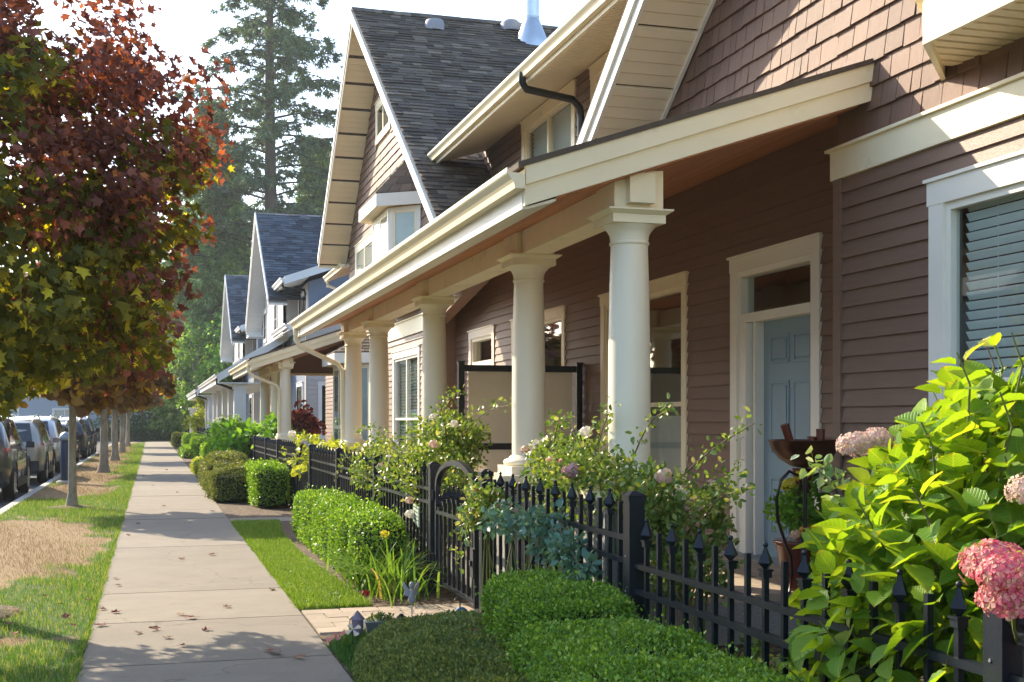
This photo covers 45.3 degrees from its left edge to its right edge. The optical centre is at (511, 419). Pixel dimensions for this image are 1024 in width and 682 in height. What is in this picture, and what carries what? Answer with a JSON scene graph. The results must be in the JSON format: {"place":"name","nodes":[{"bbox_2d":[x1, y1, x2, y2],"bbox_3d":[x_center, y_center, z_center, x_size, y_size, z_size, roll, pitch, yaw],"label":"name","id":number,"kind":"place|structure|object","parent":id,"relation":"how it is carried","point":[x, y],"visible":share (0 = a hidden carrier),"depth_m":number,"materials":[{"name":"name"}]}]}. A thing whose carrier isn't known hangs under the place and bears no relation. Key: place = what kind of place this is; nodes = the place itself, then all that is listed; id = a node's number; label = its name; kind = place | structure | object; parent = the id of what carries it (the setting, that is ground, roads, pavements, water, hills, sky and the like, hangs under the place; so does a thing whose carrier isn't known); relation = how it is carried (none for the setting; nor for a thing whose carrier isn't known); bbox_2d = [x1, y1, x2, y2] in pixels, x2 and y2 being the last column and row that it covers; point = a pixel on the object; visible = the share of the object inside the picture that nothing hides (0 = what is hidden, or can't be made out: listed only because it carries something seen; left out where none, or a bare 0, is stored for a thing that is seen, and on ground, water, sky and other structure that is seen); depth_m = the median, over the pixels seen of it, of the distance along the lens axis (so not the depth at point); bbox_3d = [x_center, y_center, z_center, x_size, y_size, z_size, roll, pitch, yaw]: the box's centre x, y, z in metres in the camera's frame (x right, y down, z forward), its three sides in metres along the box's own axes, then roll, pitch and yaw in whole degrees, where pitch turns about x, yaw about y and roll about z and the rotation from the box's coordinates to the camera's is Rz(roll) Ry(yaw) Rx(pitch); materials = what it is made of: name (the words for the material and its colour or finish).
{"place":"outdoors","nodes":[
{"label":"outdoors","id":0,"kind":"place"},
{"bbox_2d":[0,444,109,508],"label":"road","id":1,"kind":"structure","parent":0,"point":[34,483],"depth_m":30.97,"materials":[{"name":"grey asphalt"}]},
{"bbox_2d":[0,416,34,499],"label":"parked car","id":2,"kind":"object","parent":1,"relation":"on","point":[15,467],"visible":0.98,"depth_m":24.91,"materials":[{"name":"paint"}]},
{"bbox_2d":[9,415,59,482],"bbox_3d":[-13.291,0.744,32.753,2.180,1.773,4.660,0,0,-17],"label":"parked car","id":3,"kind":"object","parent":1,"relation":"on","point":[42,454],"visible":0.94,"depth_m":31.16,"materials":[{"name":"beige paint"}]},
{"bbox_2d":[11,414,63,471],"bbox_3d":[-15.254,0.717,39.263,2.180,1.826,4.660,0,0,-16],"label":"parked car","id":4,"kind":"object","parent":1,"relation":"on","point":[54,427],"visible":0.05,"depth_m":37.67,"materials":[{"name":"silver metal"}]},
{"bbox_2d":[61,420,82,460],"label":"parked car","id":5,"kind":"object","parent":1,"relation":"on","point":[65,425],"visible":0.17,"depth_m":46.18,"materials":[{"name":"grey paint"}]},
{"bbox_2d":[57,418,93,457],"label":"parked car","id":6,"kind":"object","parent":1,"relation":"on","point":[85,443],"visible":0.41,"depth_m":51.70,"materials":[{"name":"black paint"}]},
{"bbox_2d":[60,415,99,453],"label":"parked car","id":7,"kind":"object","parent":1,"relation":"on","point":[89,424],"visible":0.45,"depth_m":58.50,"materials":[{"name":"grey paint"}]},
{"bbox_2d":[0,442,144,681],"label":"verge","id":8,"kind":"structure","parent":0,"point":[21,558],"depth_m":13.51,"materials":[{"name":"green plant"}]},
{"bbox_2d":[56,432,68,483],"bbox_3d":[-10.544,0.890,29.004,0.440,1.220,0.440,0,0,-16],"label":"utility post","id":9,"kind":"object","parent":8,"relation":"on","point":[63,437],"visible":0.59,"depth_m":28.89,"materials":[{"name":"metal"}]},
{"bbox_2d":[0,443,137,678],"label":"dry turf","id":10,"kind":"structure","parent":8,"relation":"on","point":[80,493],"depth_m":15.61,"materials":[{"name":"beige plant"}]},
{"bbox_2d":[12,261,186,505],"bbox_3d":[-7.491,-0.648,20.981,3.596,4.365,3.617,0,0,-34],"label":"maple tree","id":11,"kind":"object","parent":8,"relation":"on","point":[75,394],"visible":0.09,"depth_m":20.94,"materials":[{"name":"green plant"}]},
{"bbox_2d":[39,334,176,472],"bbox_3d":[-11.604,-0.845,34.917,3.939,4.765,3.917,0,0,23],"label":"maple tree","id":12,"kind":"object","parent":8,"relation":"on","point":[164,384],"visible":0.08,"depth_m":34.82,"materials":[{"name":"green plant"}]},
{"bbox_2d":[0,0,237,428],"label":"maple tree","id":13,"kind":"object","parent":8,"relation":"on","point":[88,231],"visible":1,"depth_m":9.02,"materials":[{"name":"red plant"}]},
{"bbox_2d":[109,365,161,460],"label":"maple tree","id":14,"kind":"object","parent":8,"relation":"on","point":[114,444],"visible":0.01,"depth_m":45.32,"materials":[{"name":"brown plant"}]},
{"bbox_2d":[108,388,163,452],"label":"maple tree","id":15,"kind":"object","parent":8,"relation":"on","point":[159,401],"depth_m":56.46,"materials":[{"name":"brown plant"}]},
{"bbox_2d":[125,390,163,446],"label":"maple tree","id":16,"kind":"object","parent":8,"relation":"on","point":[127,441],"visible":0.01,"depth_m":68.94,"materials":[{"name":"brown plant"}]},
{"bbox_2d":[144,203,209,432],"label":"fir tree","id":17,"kind":"object","parent":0,"point":[162,418],"visible":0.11,"depth_m":90.87,"materials":[{"name":"green plant"}]},
{"bbox_2d":[164,323,232,415],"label":"leafy tree","id":18,"kind":"object","parent":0,"point":[189,342],"visible":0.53,"depth_m":85.49,"materials":[{"name":"green plant"}]},
{"bbox_2d":[76,442,353,681],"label":"pavement","id":19,"kind":"structure","parent":0,"point":[160,582],"depth_m":9.86,"materials":[{"name":"concrete"}]},
{"bbox_2d":[152,0,344,252],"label":"fir tree","id":20,"kind":"object","parent":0,"point":[293,49],"visible":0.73,"depth_m":88.68,"materials":[{"name":"green plant"}]},
{"bbox_2d":[0,0,585,272],"label":"sky","id":21,"kind":"structure","parent":0,"point":[180,28],"materials":[{"name":"white"}]},
{"bbox_2d":[230,518,371,609],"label":"front lawn","id":22,"kind":"structure","parent":0,"point":[355,599],"depth_m":11.83,"materials":[{"name":"green plant"}]},
{"bbox_2d":[235,521,353,603],"bbox_3d":[-2.580,1.478,13.891,0.671,0.077,8.351,0,0,-16],"label":"clover","id":23,"kind":"object","parent":22,"relation":"on","point":[304,573],"visible":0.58,"depth_m":11.35,"materials":[{"name":"green plant"}]},
{"bbox_2d":[299,596,353,610],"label":"lawn soil","id":24,"kind":"structure","parent":0,"point":[325,608],"depth_m":9.78,"materials":[{"name":"brown soil"}]},
{"bbox_2d":[319,634,353,679],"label":"soil ground","id":25,"kind":"structure","parent":0,"point":[323,637],"depth_m":8.05,"materials":[{"name":"brown soil"}]},
{"bbox_2d":[325,623,376,673],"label":"corner grass","id":26,"kind":"structure","parent":25,"relation":"on","point":[346,649],"depth_m":7.97,"materials":[{"name":"green plant"}]},
{"bbox_2d":[349,610,364,634],"bbox_3d":[-1.066,1.397,8.462,0.102,0.165,0.102,0,0,17],"label":"lantern","id":27,"kind":"object","parent":25,"relation":"on","point":[357,618],"visible":0.81,"depth_m":8.43,"materials":[{"name":"grey metal"}]},
{"bbox_2d":[364,611,395,633],"bbox_3d":[-0.896,1.419,8.588,0.287,0.163,0.214,0,0,-16],"label":"trough planter","id":28,"kind":"object","parent":25,"relation":"on","point":[373,622],"visible":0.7,"depth_m":8.55,"materials":[{"name":"stone"}]},
{"bbox_2d":[351,609,537,681],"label":"box hedge","id":29,"kind":"object","parent":25,"relation":"on","point":[447,646],"visible":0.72,"depth_m":6.43,"materials":[{"name":"green plant"}]},
{"bbox_2d":[457,481,603,594],"bbox_3d":[0.073,0.973,7.663,0.378,1.065,2.876,0,0,-16],"label":"shrub","id":30,"kind":"object","parent":25,"relation":"on","point":[561,549],"visible":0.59,"depth_m":7.28,"materials":[{"name":"blue plant"}]},
{"bbox_2d":[469,560,650,665],"bbox_3d":[0.238,1.144,6.482,0.802,0.748,1.226,0,0,-16],"label":"box hedge","id":31,"kind":"object","parent":25,"relation":"on","point":[528,595],"visible":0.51,"depth_m":6.25,"materials":[{"name":"green plant"}]},
{"bbox_2d":[500,604,803,681],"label":"box hedge","id":32,"kind":"object","parent":25,"relation":"on","point":[620,649],"visible":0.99,"depth_m":5.15,"materials":[{"name":"green plant"}]},
{"bbox_2d":[776,332,1023,681],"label":"hydrangea","id":33,"kind":"object","parent":25,"relation":"on","point":[946,520],"visible":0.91,"depth_m":4.23,"materials":[{"name":"green plant"}]},
{"bbox_2d":[301,603,478,634],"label":"path","id":34,"kind":"structure","parent":0,"point":[326,621],"depth_m":9.52,"materials":[{"name":"beige stone"}]},
{"bbox_2d":[402,581,418,616],"bbox_3d":[-0.724,1.333,8.859,0.124,0.335,0.069,0,0,-16],"label":"fairy ornament","id":35,"kind":"object","parent":34,"relation":"on","point":[412,595],"visible":0.96,"depth_m":8.85,"materials":[{"name":"grey plastic"}]},
{"bbox_2d":[169,442,922,681],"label":"garden bed","id":36,"kind":"object","parent":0,"point":[237,509],"visible":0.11,"depth_m":19.41,"materials":[{"name":"soil"}]},
{"bbox_2d":[171,431,185,446],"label":"hedge","id":37,"kind":"object","parent":36,"relation":"on","point":[176,437],"visible":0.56,"depth_m":67.72,"materials":[{"name":"green plant"}]},
{"bbox_2d":[177,443,193,458],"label":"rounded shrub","id":38,"kind":"object","parent":36,"relation":"on","point":[185,451],"visible":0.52,"depth_m":48.02,"materials":[{"name":"green plant"}]},
{"bbox_2d":[181,393,206,432],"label":"climbing vine","id":39,"kind":"object","parent":36,"relation":"on","point":[197,419],"visible":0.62,"depth_m":66.31,"materials":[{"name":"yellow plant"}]},
{"bbox_2d":[189,455,202,474],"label":"hedge","id":40,"kind":"object","parent":36,"relation":"on","point":[194,465],"visible":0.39,"depth_m":34.15,"materials":[{"name":"yellow plant"}]},
{"bbox_2d":[192,436,208,457],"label":"box hedge","id":41,"kind":"object","parent":36,"relation":"on","point":[197,442],"visible":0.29,"depth_m":42.97,"materials":[{"name":"green plant"}]},
{"bbox_2d":[203,414,241,438],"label":"white flowering shrub","id":42,"kind":"object","parent":36,"relation":"on","point":[218,419],"visible":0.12,"depth_m":40.73,"materials":[{"name":"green plant"}]},
{"bbox_2d":[197,450,248,491],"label":"rounded shrub","id":43,"kind":"object","parent":36,"relation":"on","point":[211,458],"visible":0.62,"depth_m":25.12,"materials":[{"name":"green plant"}]},
{"bbox_2d":[204,460,248,501],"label":"rounded shrub","id":44,"kind":"object","parent":36,"relation":"on","point":[224,485],"visible":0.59,"depth_m":22.36,"materials":[{"name":"green plant"}]},
{"bbox_2d":[202,415,261,460],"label":"broad leaved shrub","id":45,"kind":"object","parent":36,"relation":"on","point":[229,434],"visible":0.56,"depth_m":31.08,"materials":[{"name":"green plant"}]},
{"bbox_2d":[229,517,292,521],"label":"step path","id":46,"kind":"structure","parent":36,"relation":"on","point":[284,519],"depth_m":18.64,"materials":[{"name":"concrete"}]},
{"bbox_2d":[242,458,293,507],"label":"box hedge","id":47,"kind":"object","parent":36,"relation":"on","point":[268,482],"visible":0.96,"depth_m":20.97,"materials":[{"name":"green plant"}]},
{"bbox_2d":[242,412,301,448],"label":"broad leaved shrub","id":48,"kind":"object","parent":36,"relation":"on","point":[270,430],"visible":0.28,"depth_m":29.26,"materials":[{"name":"green plant"}]},
{"bbox_2d":[247,435,298,507],"bbox_3d":[-5.362,0.958,26.721,0.096,1.185,12.596,0,0,-16],"label":"iron fence","id":49,"kind":"object","parent":36,"relation":"on","point":[265,448],"visible":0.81,"depth_m":24.52,"materials":[{"name":"black metal"}]},
{"bbox_2d":[297,440,308,491],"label":"iron gate","id":50,"kind":"structure","parent":36,"relation":"on","point":[304,481],"depth_m":19.98,"materials":[{"name":"black metal"}]},
{"bbox_2d":[291,398,326,436],"bbox_3d":[-5.570,0.308,32.959,1.214,1.801,1.735,0,0,-16],"label":"maroon maple","id":51,"kind":"object","parent":36,"relation":"on","point":[302,418],"visible":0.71,"depth_m":32.62,"materials":[{"name":"red plant"}]},
{"bbox_2d":[281,429,358,480],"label":"yellow green shrub","id":52,"kind":"object","parent":36,"relation":"on","point":[313,439],"visible":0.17,"depth_m":20.39,"materials":[{"name":"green plant"}]},
{"bbox_2d":[281,522,444,606],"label":"mulch","id":53,"kind":"object","parent":36,"relation":"on","point":[302,548],"visible":0.21,"depth_m":10.68,"materials":[{"name":"soil"}]},
{"bbox_2d":[289,484,410,581],"bbox_3d":[-1.864,1.123,13.384,0.765,0.750,5.259,0,0,-16],"label":"box hedge","id":54,"kind":"object","parent":53,"relation":"on","point":[321,515],"visible":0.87,"depth_m":11.89,"materials":[{"name":"green plant"}]},
{"bbox_2d":[294,530,456,607],"bbox_3d":[-1.086,1.230,10.972,1.848,0.542,2.915,0,0,-16],"label":"daylily clump","id":55,"kind":"object","parent":53,"relation":"on","point":[379,578],"visible":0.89,"depth_m":10.55,"materials":[{"name":"green plant"}]},
{"bbox_2d":[308,443,439,592],"bbox_3d":[-1.898,0.958,14.919,0.096,1.185,8.696,0,0,-16],"label":"iron fence","id":56,"kind":"object","parent":36,"relation":"on","point":[323,467],"visible":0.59,"depth_m":12.65,"materials":[{"name":"black metal"}]},
{"bbox_2d":[413,504,419,526],"bbox_3d":[-0.882,0.880,11.320,0.018,0.200,0.220,0,0,-16],"label":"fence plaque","id":57,"kind":"object","parent":56,"relation":"attached to","point":[416,518],"visible":1,"depth_m":11.27,"materials":[{"name":"white metal"}]},
{"bbox_2d":[432,460,478,608],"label":"iron gate","id":58,"kind":"structure","parent":56,"relation":"attached to","point":[472,553],"depth_m":10.08,"materials":[{"name":"black metal"}]},
{"bbox_2d":[333,384,511,574],"bbox_3d":[-1.099,0.587,13.018,0.955,1.841,6.491,0,0,-16],"label":"rose bush","id":59,"kind":"object","parent":36,"relation":"on","point":[449,440],"visible":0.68,"depth_m":11.51,"materials":[{"name":"green plant"}]},
{"bbox_2d":[449,473,509,613],"bbox_3d":[-0.255,0.939,8.912,0.340,1.125,0.792,0,0,-16],"label":"rose bush","id":60,"kind":"object","parent":36,"relation":"on","point":[482,495],"visible":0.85,"depth_m":8.78,"materials":[{"name":"green plant"}]},
{"bbox_2d":[478,469,645,618],"bbox_3d":[0.217,0.958,7.713,0.096,1.185,3.016,0,0,-16],"label":"iron fence","id":61,"kind":"object","parent":36,"relation":"on","point":[630,524],"visible":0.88,"depth_m":6.80,"materials":[{"name":"black metal"}]},
{"bbox_2d":[514,392,762,581],"bbox_3d":[0.571,0.671,7.909,0.779,1.668,3.024,0,0,-23],"label":"rose bush","id":62,"kind":"object","parent":36,"relation":"on","point":[580,467],"visible":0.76,"depth_m":7.36,"materials":[{"name":"green plant"}]},
{"bbox_2d":[649,473,754,639],"bbox_3d":[1.039,0.896,7.049,0.526,1.213,1.118,0,0,-16],"label":"rose bush","id":63,"kind":"object","parent":36,"relation":"on","point":[722,578],"visible":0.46,"depth_m":7.05,"materials":[{"name":"green plant"}]},
{"bbox_2d":[767,439,840,595],"bbox_3d":[1.955,0.662,8.182,0.504,1.061,0.504,0,0,-16],"label":"bird bath","id":64,"kind":"object","parent":36,"relation":"on","point":[784,450],"visible":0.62,"depth_m":8.07,"materials":[{"name":"brown metal"}]},
{"bbox_2d":[780,423,793,439],"bbox_3d":[1.854,0.134,8.204,0.130,0.229,0.058,0,0,-16],"label":"clay tube","id":65,"kind":"object","parent":64,"relation":"in","point":[786,431],"visible":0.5,"depth_m":8.18,"materials":[{"name":"red ceramic"}]},
{"bbox_2d":[816,429,824,439],"bbox_3d":[2.061,0.150,8.192,0.059,0.181,0.060,0,0,-16],"label":"clay tube","id":66,"kind":"object","parent":64,"relation":"in","point":[820,434],"visible":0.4,"depth_m":8.17,"materials":[{"name":"red ceramic"}]},
{"bbox_2d":[634,518,1023,681],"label":"iron fence","id":67,"kind":"object","parent":36,"relation":"on","point":[1003,656],"visible":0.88,"depth_m":4.76,"materials":[{"name":"black metal"}]},
{"bbox_2d":[734,633,780,672],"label":"rose bush","id":68,"kind":"object","parent":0,"point":[757,655],"visible":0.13,"depth_m":6.29,"materials":[{"name":"green plant"}]},
{"bbox_2d":[790,445,850,506],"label":"rose bush","id":69,"kind":"object","parent":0,"point":[828,474],"visible":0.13,"depth_m":6.18,"materials":[{"name":"green plant"}]},
{"bbox_3d":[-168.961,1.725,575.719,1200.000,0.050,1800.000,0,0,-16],"label":"ground","id":70,"kind":"structure","parent":0,"visible":0},
{"bbox_2d":[0,444,110,619],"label":"kerb","id":71,"kind":"structure","parent":70,"relation":"on","point":[3,510],"depth_m":20.96,"materials":[{"name":"concrete"}]},
{"bbox_2d":[10,396,151,441],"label":"rendered building","id":72,"kind":"structure","parent":70,"relation":"on","point":[42,407],"depth_m":94.71,"materials":[{"name":"grey concrete"}]},
{"bbox_2d":[90,411,147,441],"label":"bank shrub","id":73,"kind":"object","parent":70,"relation":"on","point":[131,425],"visible":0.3,"depth_m":92.64,"materials":[{"name":"green plant"}]},
{"bbox_2d":[95,425,181,441],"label":"bank hedge","id":74,"kind":"object","parent":70,"relation":"on","point":[142,433],"visible":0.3,"depth_m":91.62,"materials":[{"name":"green plant"}]},
{"bbox_2d":[131,410,166,441],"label":"bank shrub","id":75,"kind":"object","parent":70,"relation":"on","point":[150,414],"visible":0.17,"depth_m":93.12,"materials":[{"name":"green plant"}]},
{"bbox_2d":[153,98,251,435],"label":"fir tree","id":76,"kind":"object","parent":70,"relation":"on","point":[214,266],"visible":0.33,"depth_m":89.38,"materials":[{"name":"green plant"}]},
{"bbox_2d":[192,315,232,394],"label":"leafy tree","id":77,"kind":"object","parent":70,"relation":"on","point":[213,358],"visible":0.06,"depth_m":84.82,"materials":[{"name":"green plant"}]},
{"bbox_2d":[186,275,262,428],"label":"grey townhouse","id":78,"kind":"structure","parent":70,"relation":"on","point":[237,344],"depth_m":64.89,"materials":[{"name":"blue"}]},
{"bbox_2d":[249,394,252,422],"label":"window","id":79,"kind":"structure","parent":78,"relation":"in","point":[250,396],"depth_m":59.18,"materials":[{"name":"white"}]},
{"bbox_2d":[216,140,252,281],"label":"fir tree","id":80,"kind":"object","parent":70,"relation":"on","point":[245,267],"visible":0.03,"depth_m":108.52,"materials":[{"name":"green plant"}]},
{"bbox_2d":[198,212,349,440],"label":"grey townhouse","id":81,"kind":"structure","parent":70,"relation":"on","point":[287,284],"depth_m":45.01,"materials":[{"name":"blue"}]},
{"bbox_2d":[263,309,266,342],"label":"window","id":82,"kind":"structure","parent":81,"relation":"in","point":[265,311],"depth_m":50.98,"materials":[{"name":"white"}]},
{"bbox_2d":[296,381,303,409],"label":"window","id":83,"kind":"structure","parent":81,"relation":"in","point":[299,386],"depth_m":39.92,"materials":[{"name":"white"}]},
{"bbox_2d":[298,289,307,315],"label":"window","id":84,"kind":"structure","parent":81,"relation":"in","point":[302,304],"depth_m":42.58,"materials":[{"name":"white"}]},
{"bbox_2d":[317,381,325,438],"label":"window","id":85,"kind":"structure","parent":81,"relation":"in","point":[321,384],"depth_m":38.50,"materials":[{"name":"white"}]},
{"bbox_2d":[293,134,331,208],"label":"fir tree","id":86,"kind":"object","parent":70,"relation":"on","point":[317,203],"visible":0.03,"depth_m":96.51,"materials":[{"name":"green plant"}]},
{"bbox_2d":[228,0,1023,644],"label":"brown townhouse","id":87,"kind":"structure","parent":70,"relation":"on","point":[802,218],"depth_m":10.18,"materials":[{"name":"paint"}]},
{"bbox_2d":[333,364,344,443],"bbox_3d":[-3.864,-0.035,27.396,0.026,2.370,1.750,0,0,-16],"label":"bay window","id":88,"kind":"structure","parent":87,"relation":"in","point":[336,372],"depth_m":27.76,"materials":[{"name":"white glass"}]},
{"bbox_2d":[354,231,371,274],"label":"window","id":89,"kind":"structure","parent":87,"relation":"in","point":[363,249],"depth_m":27.26,"materials":[{"name":"white glass"}]},
{"bbox_2d":[362,363,368,439],"bbox_3d":[-3.291,-0.035,26.381,0.721,2.370,0.026,0,0,28],"label":"door","id":90,"kind":"structure","parent":87,"relation":"in","point":[365,366],"depth_m":26.32,"materials":[{"name":"white glass"}]},
{"bbox_2d":[372,208,388,262],"bbox_3d":[-2.432,-2.890,22.657,0.026,1.780,1.650,0,0,-16],"label":"bay window","id":91,"kind":"structure","parent":87,"relation":"in","point":[380,226],"depth_m":22.61,"materials":[{"name":"white glass"}]},
{"bbox_2d":[374,97,390,146],"bbox_3d":[-2.633,-6.196,24.995,0.055,0.892,1.710,0,0,-16],"label":"window","id":92,"kind":"structure","parent":87,"relation":"in","point":[382,122],"depth_m":25.25,"materials":[{"name":"white glass"}]},
{"bbox_2d":[388,204,420,250],"bbox_3d":[-1.893,-2.890,21.686,0.693,1.780,0.026,0,0,30],"label":"bay window","id":93,"kind":"structure","parent":87,"relation":"in","point":[404,221],"depth_m":21.72,"materials":[{"name":"white glass"}]},
{"bbox_2d":[391,345,420,454],"bbox_3d":[-1.690,-0.271,22.849,0.655,2.102,2.560,0,0,-16],"label":"window","id":94,"kind":"structure","parent":87,"relation":"in","point":[409,358],"depth_m":22.93,"materials":[{"name":"white glass"}]},
{"bbox_2d":[456,361,582,517],"bbox_3d":[0.115,0.250,14.572,1.572,1.880,0.094,0,0,-16],"label":"privacy screen","id":95,"kind":"object","parent":87,"relation":"on","point":[488,383],"visible":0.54,"depth_m":14.49,"materials":[{"name":"beige fabric"}]},
{"bbox_2d":[509,305,566,365],"bbox_3d":[0.615,-0.321,16.626,0.655,2.242,2.420,0,0,-16],"label":"window","id":96,"kind":"structure","parent":87,"relation":"in","point":[554,318],"depth_m":17.60,"materials":[{"name":"beige glass"}]},
{"bbox_2d":[519,79,576,160],"bbox_3d":[0.746,-3.416,16.357,0.655,1.592,2.330,0,0,-16],"label":"window","id":97,"kind":"structure","parent":87,"relation":"in","point":[552,125],"depth_m":16.26,"materials":[{"name":"white glass"}]},
{"bbox_2d":[588,51,608,102],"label":"wall","id":98,"kind":"structure","parent":87,"relation":"in","point":[595,69],"depth_m":14.48,"materials":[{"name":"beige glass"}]},
{"bbox_2d":[598,271,689,488],"bbox_3d":[1.646,-0.321,13.114,0.655,2.242,2.420,0,0,-16],"label":"window","id":99,"kind":"structure","parent":87,"relation":"in","point":[668,297],"depth_m":13.65,"materials":[{"name":"beige glass"}]},
{"bbox_2d":[764,314,809,556],"bbox_3d":[2.286,0.157,10.160,0.120,2.015,0.950,0,0,-16],"label":"front door","id":100,"kind":"structure","parent":87,"relation":"in","point":[786,340],"depth_m":10.29,"materials":[{"name":"blue wood"}]},
{"bbox_2d":[763,470,832,590],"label":"potted plant","id":101,"kind":"object","parent":87,"relation":"on","point":[790,513],"visible":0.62,"depth_m":8.49,"materials":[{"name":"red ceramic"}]},
{"bbox_2d":[792,468,812,538],"bbox_3d":[2.059,0.765,8.681,0.150,0.850,0.150,0,0,-16],"label":"tall vase","id":102,"kind":"object","parent":87,"relation":"on","point":[809,478],"visible":0.2,"depth_m":8.63,"materials":[{"name":"black metal"}]},
{"bbox_2d":[922,149,1023,460],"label":"window","id":103,"kind":"structure","parent":87,"relation":"in","point":[976,211],"depth_m":7.18,"materials":[{"name":"white glass"}]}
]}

